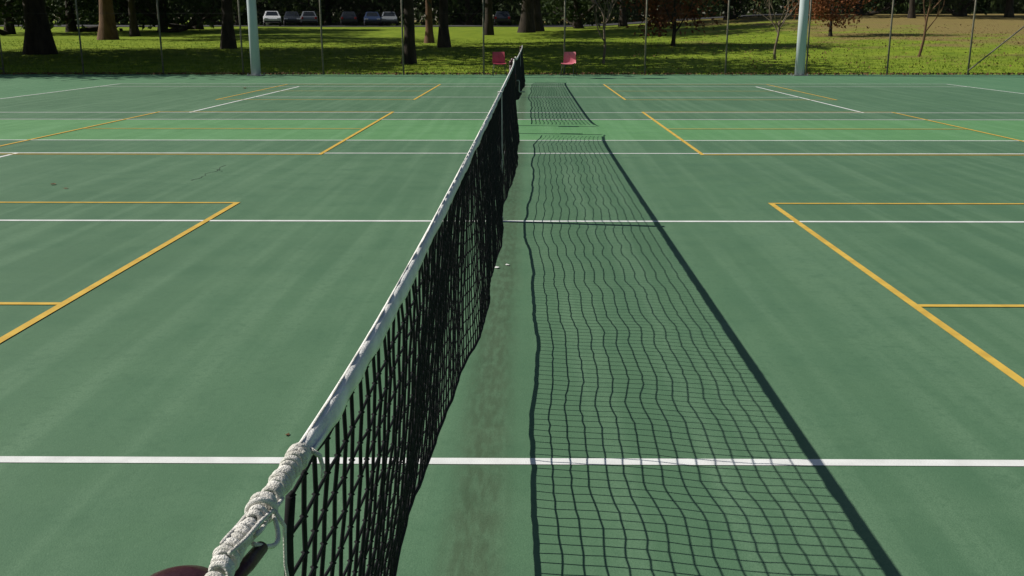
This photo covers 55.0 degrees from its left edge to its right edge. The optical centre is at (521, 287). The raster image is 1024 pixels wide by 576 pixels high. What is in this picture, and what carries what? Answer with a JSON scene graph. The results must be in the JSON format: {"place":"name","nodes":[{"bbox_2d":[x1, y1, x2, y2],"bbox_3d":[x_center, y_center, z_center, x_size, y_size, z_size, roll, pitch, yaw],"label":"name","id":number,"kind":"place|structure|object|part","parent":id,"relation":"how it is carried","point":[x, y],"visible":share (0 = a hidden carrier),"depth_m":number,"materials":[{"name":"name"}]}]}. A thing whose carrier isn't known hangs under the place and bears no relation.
{"place":"outdoors","nodes":[
{"label":"outdoors","id":0,"kind":"place"},
{"bbox_2d":[51,2,874,19],"label":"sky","id":1,"kind":"structure","parent":0,"point":[783,2],"materials":[{"name":"white"}]},
{"bbox_2d":[0,14,1023,74],"bbox_3d":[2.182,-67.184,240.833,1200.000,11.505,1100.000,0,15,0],"label":"ground","id":2,"kind":"structure","parent":0,"point":[550,32],"depth_m":51.38,"materials":[{"name":"green plant"}]},
{"bbox_2d":[0,0,67,34],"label":"tree","id":3,"kind":"object","parent":2,"relation":"on","point":[8,13],"visible":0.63,"depth_m":75.19,"materials":[{"name":"green plant"}]},
{"bbox_2d":[22,0,57,54],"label":"tree","id":4,"kind":"object","parent":2,"relation":"on","point":[38,35],"visible":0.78,"depth_m":45.00,"materials":[{"name":"brown plant"}]},
{"bbox_2d":[0,0,156,31],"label":"tree","id":5,"kind":"object","parent":2,"relation":"on","point":[71,15],"visible":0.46,"depth_m":81.26,"materials":[{"name":"green plant"}]},
{"bbox_2d":[96,0,119,39],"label":"tree","id":6,"kind":"object","parent":2,"relation":"on","point":[109,9],"visible":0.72,"depth_m":63.39,"materials":[{"name":"brown plant"}]},
{"bbox_2d":[128,0,140,36],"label":"tree","id":7,"kind":"object","parent":2,"relation":"on","point":[133,18],"visible":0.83,"depth_m":69.48,"materials":[{"name":"brown plant"}]},
{"bbox_2d":[61,0,246,31],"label":"tree","id":8,"kind":"object","parent":2,"relation":"on","point":[213,8],"visible":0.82,"depth_m":78.41,"materials":[{"name":"green plant"}]},
{"bbox_2d":[124,0,269,29],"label":"tree","id":9,"kind":"object","parent":2,"relation":"on","point":[201,26],"visible":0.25,"depth_m":86.38,"materials":[{"name":"green plant"}]},
{"bbox_2d":[220,0,236,48],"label":"tree","id":10,"kind":"object","parent":2,"relation":"on","point":[230,31],"visible":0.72,"depth_m":50.31,"materials":[{"name":"brown plant"}]},
{"bbox_2d":[177,0,297,24],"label":"tree","id":11,"kind":"object","parent":2,"relation":"on","point":[242,15],"visible":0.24,"depth_m":112.18,"materials":[{"name":"green plant"}]},
{"bbox_2d":[256,0,387,24],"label":"tree","id":12,"kind":"object","parent":2,"relation":"on","point":[326,13],"visible":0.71,"depth_m":111.45,"materials":[{"name":"green plant"}]},
{"bbox_2d":[313,0,423,25],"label":"tree","id":13,"kind":"object","parent":2,"relation":"on","point":[392,5],"visible":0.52,"depth_m":110.02,"materials":[{"name":"green plant"}]},
{"bbox_2d":[0,14,792,26],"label":"car park","id":14,"kind":"structure","parent":2,"relation":"on","point":[568,25],"depth_m":103.02,"materials":[{"name":"grey asphalt"}]},
{"bbox_2d":[263,11,280,25],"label":"parked car","id":15,"kind":"object","parent":14,"relation":"on","point":[276,16],"visible":0.92,"depth_m":99.17,"materials":[{"name":"white paint"}]},
{"bbox_2d":[284,12,300,25],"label":"parked car","id":16,"kind":"object","parent":14,"relation":"on","point":[289,17],"visible":0.95,"depth_m":102.99,"materials":[{"name":"paint"}]},
{"bbox_2d":[301,11,317,25],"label":"parked car","id":17,"kind":"object","parent":14,"relation":"on","point":[309,16],"visible":0.86,"depth_m":102.56,"materials":[{"name":"silver paint"}]},
{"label":"rear window","id":18,"kind":"part","parent":17,"relation":"part of","materials":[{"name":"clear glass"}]},
{"bbox_2d":[341,12,357,25],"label":"parked car","id":19,"kind":"object","parent":14,"relation":"on","point":[352,16],"visible":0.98,"depth_m":104.42,"materials":[{"name":"paint"}]},
{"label":"rear window","id":20,"kind":"part","parent":19,"relation":"part of","materials":[{"name":"black glass"}]},
{"bbox_2d":[364,12,380,25],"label":"parked car","id":21,"kind":"object","parent":14,"relation":"on","point":[372,15],"visible":0.94,"depth_m":102.61,"materials":[{"name":"blue paint"}]},
{"bbox_2d":[381,12,397,25],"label":"parked car","id":22,"kind":"object","parent":14,"relation":"on","point":[387,16],"visible":0.88,"depth_m":103.54,"materials":[{"name":"silver paint"}]},
{"bbox_2d":[494,11,510,25],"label":"parked car","id":23,"kind":"object","parent":14,"relation":"on","point":[502,18],"visible":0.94,"depth_m":102.26,"materials":[{"name":"paint"}]},
{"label":"rear window","id":24,"kind":"part","parent":23,"relation":"part of","materials":[{"name":"black glass"}]},
{"bbox_2d":[372,0,456,63],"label":"tree","id":25,"kind":"object","parent":2,"relation":"on","point":[408,35],"visible":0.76,"depth_m":38.21,"materials":[{"name":"brown plant"}]},
{"bbox_2d":[424,0,434,42],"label":"tree","id":26,"kind":"object","parent":2,"relation":"on","point":[427,32],"visible":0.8,"depth_m":58.05,"materials":[{"name":"brown plant"}]},
{"bbox_2d":[437,0,450,47],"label":"tree","id":27,"kind":"object","parent":2,"relation":"on","point":[442,34],"visible":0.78,"depth_m":52.17,"materials":[{"name":"brown plant"}]},
{"bbox_2d":[419,0,521,24],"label":"tree","id":28,"kind":"object","parent":2,"relation":"on","point":[468,11],"visible":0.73,"depth_m":107.49,"materials":[{"name":"green plant"}]},
{"bbox_2d":[484,0,493,34],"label":"tree","id":29,"kind":"object","parent":2,"relation":"on","point":[488,12],"visible":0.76,"depth_m":72.08,"materials":[{"name":"brown plant"}]},
{"bbox_2d":[0,74,1023,575],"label":"court surface","id":30,"kind":"object","parent":2,"relation":"on","point":[752,324],"visible":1,"depth_m":4.72,"materials":[{"name":"green paint"}]},
{"bbox_2d":[150,565,207,575],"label":"net post","id":31,"kind":"object","parent":30,"relation":"on","point":[189,570],"visible":0.91,"depth_m":0.68,"materials":[{"name":"red metal"}]},
{"bbox_2d":[205,59,519,575],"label":"tennis net","id":32,"kind":"object","parent":31,"relation":"attached to","point":[490,163],"visible":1,"depth_m":1.72,"materials":[{"name":"black fabric"}]},
{"bbox_2d":[246,0,264,75],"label":"light pole","id":33,"kind":"object","parent":30,"relation":"on","point":[253,39],"visible":1,"depth_m":30.60,"materials":[{"name":"grey metal"}]},
{"bbox_2d":[492,52,506,75],"bbox_3d":[-0.686,-6.975,30.644,0.431,0.731,0.425,-2,15,-7],"label":"plastic chair","id":34,"kind":"object","parent":30,"relation":"on","point":[498,58],"visible":1,"depth_m":30.76,"materials":[{"name":"plastic"}]},
{"bbox_2d":[509,60,512,71],"bbox_3d":[-0.170,-2.544,13.230,0.255,1.017,0.195,0,15,0],"label":"net post","id":35,"kind":"object","parent":30,"relation":"on","point":[510,63],"visible":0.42,"depth_m":13.07,"materials":[{"name":"white metal"}]},
{"bbox_2d":[0,0,1023,74],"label":"chain link fence","id":36,"kind":"object","parent":30,"relation":"on","point":[484,44],"visible":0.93,"depth_m":31.27,"materials":[{"name":"metal"}]},
{"bbox_2d":[511,58,524,125],"bbox_3d":[-0.075,-2.832,14.338,0.255,1.017,0.195,0,15,0],"label":"net post","id":37,"kind":"object","parent":30,"relation":"on","point":[515,78],"visible":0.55,"depth_m":14.22,"materials":[{"name":"metal"}]},
{"bbox_2d":[515,45,524,99],"bbox_3d":[-0.014,-4.497,20.582,0.145,0.970,12.855,0,15,1],"label":"tennis net","id":38,"kind":"object","parent":37,"relation":"attached to","point":[519,70],"visible":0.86,"depth_m":18.89,"materials":[{"name":"black fabric"}]},
{"bbox_2d":[561,52,576,75],"bbox_3d":[1.479,-6.970,30.626,0.431,0.731,0.425,4,15,14],"label":"plastic chair","id":39,"kind":"object","parent":30,"relation":"on","point":[569,58],"visible":1,"depth_m":30.74,"materials":[{"name":"plastic"}]},
{"bbox_2d":[791,0,808,75],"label":"light pole","id":40,"kind":"object","parent":30,"relation":"on","point":[801,38],"visible":1,"depth_m":30.55,"materials":[{"name":"grey metal"}]},
{"bbox_2d":[0,0,1023,25],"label":"wood","id":41,"kind":"object","parent":2,"relation":"on","point":[421,10],"visible":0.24,"depth_m":113.93,"materials":[{"name":"green plant"}]},
{"bbox_2d":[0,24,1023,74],"bbox_3d":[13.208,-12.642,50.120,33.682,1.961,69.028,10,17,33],"label":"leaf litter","id":42,"kind":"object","parent":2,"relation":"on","point":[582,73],"visible":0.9,"depth_m":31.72,"materials":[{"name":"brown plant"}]},
{"bbox_2d":[517,0,535,32],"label":"tree","id":43,"kind":"object","parent":2,"relation":"on","point":[526,13],"visible":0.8,"depth_m":77.93,"materials":[{"name":"brown plant"}]},
{"bbox_2d":[533,0,544,31],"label":"tree","id":44,"kind":"object","parent":2,"relation":"on","point":[538,18],"visible":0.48,"depth_m":80.31,"materials":[{"name":"brown plant"}]},
{"bbox_2d":[540,0,639,27],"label":"tree","id":45,"kind":"object","parent":2,"relation":"on","point":[575,9],"visible":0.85,"depth_m":88.27,"materials":[{"name":"green plant"}]},
{"bbox_2d":[591,0,616,64],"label":"bare sapling","id":46,"kind":"object","parent":2,"relation":"on","point":[604,37],"visible":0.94,"depth_m":38.12,"materials":[{"name":"grey plant"}]},
{"bbox_2d":[618,0,627,26],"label":"tree","id":47,"kind":"object","parent":2,"relation":"on","point":[622,20],"visible":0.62,"depth_m":92.23,"materials":[{"name":"brown plant"}]},
{"bbox_2d":[617,0,736,45],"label":"tree","id":48,"kind":"object","parent":2,"relation":"on","point":[662,15],"visible":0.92,"depth_m":52.14,"materials":[{"name":"green plant"}]},
{"bbox_2d":[682,0,776,19],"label":"tree","id":49,"kind":"object","parent":2,"relation":"on","point":[733,3],"visible":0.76,"depth_m":93.02,"materials":[{"name":"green plant"}]},
{"bbox_2d":[753,0,799,59],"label":"bare sapling","id":50,"kind":"object","parent":2,"relation":"on","point":[778,31],"visible":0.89,"depth_m":40.54,"materials":[{"name":"grey plant"}]},
{"bbox_2d":[784,0,876,35],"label":"tree","id":51,"kind":"object","parent":2,"relation":"on","point":[819,8],"visible":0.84,"depth_m":58.74,"materials":[{"name":"brown plant"}]},
{"bbox_2d":[794,0,918,14],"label":"tree","id":52,"kind":"object","parent":2,"relation":"on","point":[887,7],"visible":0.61,"depth_m":92.87,"materials":[{"name":"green plant"}]},
{"bbox_2d":[907,0,915,17],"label":"tree","id":53,"kind":"object","parent":2,"relation":"on","point":[911,12],"visible":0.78,"depth_m":86.16,"materials":[{"name":"brown plant"}]},
{"bbox_2d":[917,0,944,56],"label":"bare sapling","id":54,"kind":"object","parent":2,"relation":"on","point":[924,34],"visible":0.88,"depth_m":41.34,"materials":[{"name":"brown plant"}]},
{"bbox_2d":[921,0,1016,16],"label":"tree","id":55,"kind":"object","parent":2,"relation":"on","point":[965,5],"visible":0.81,"depth_m":90.94,"materials":[{"name":"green plant"}]},
{"bbox_2d":[1004,0,1014,17],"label":"tree","id":56,"kind":"object","parent":2,"relation":"on","point":[1010,8],"visible":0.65,"depth_m":87.93,"materials":[{"name":"brown plant"}]}
]}

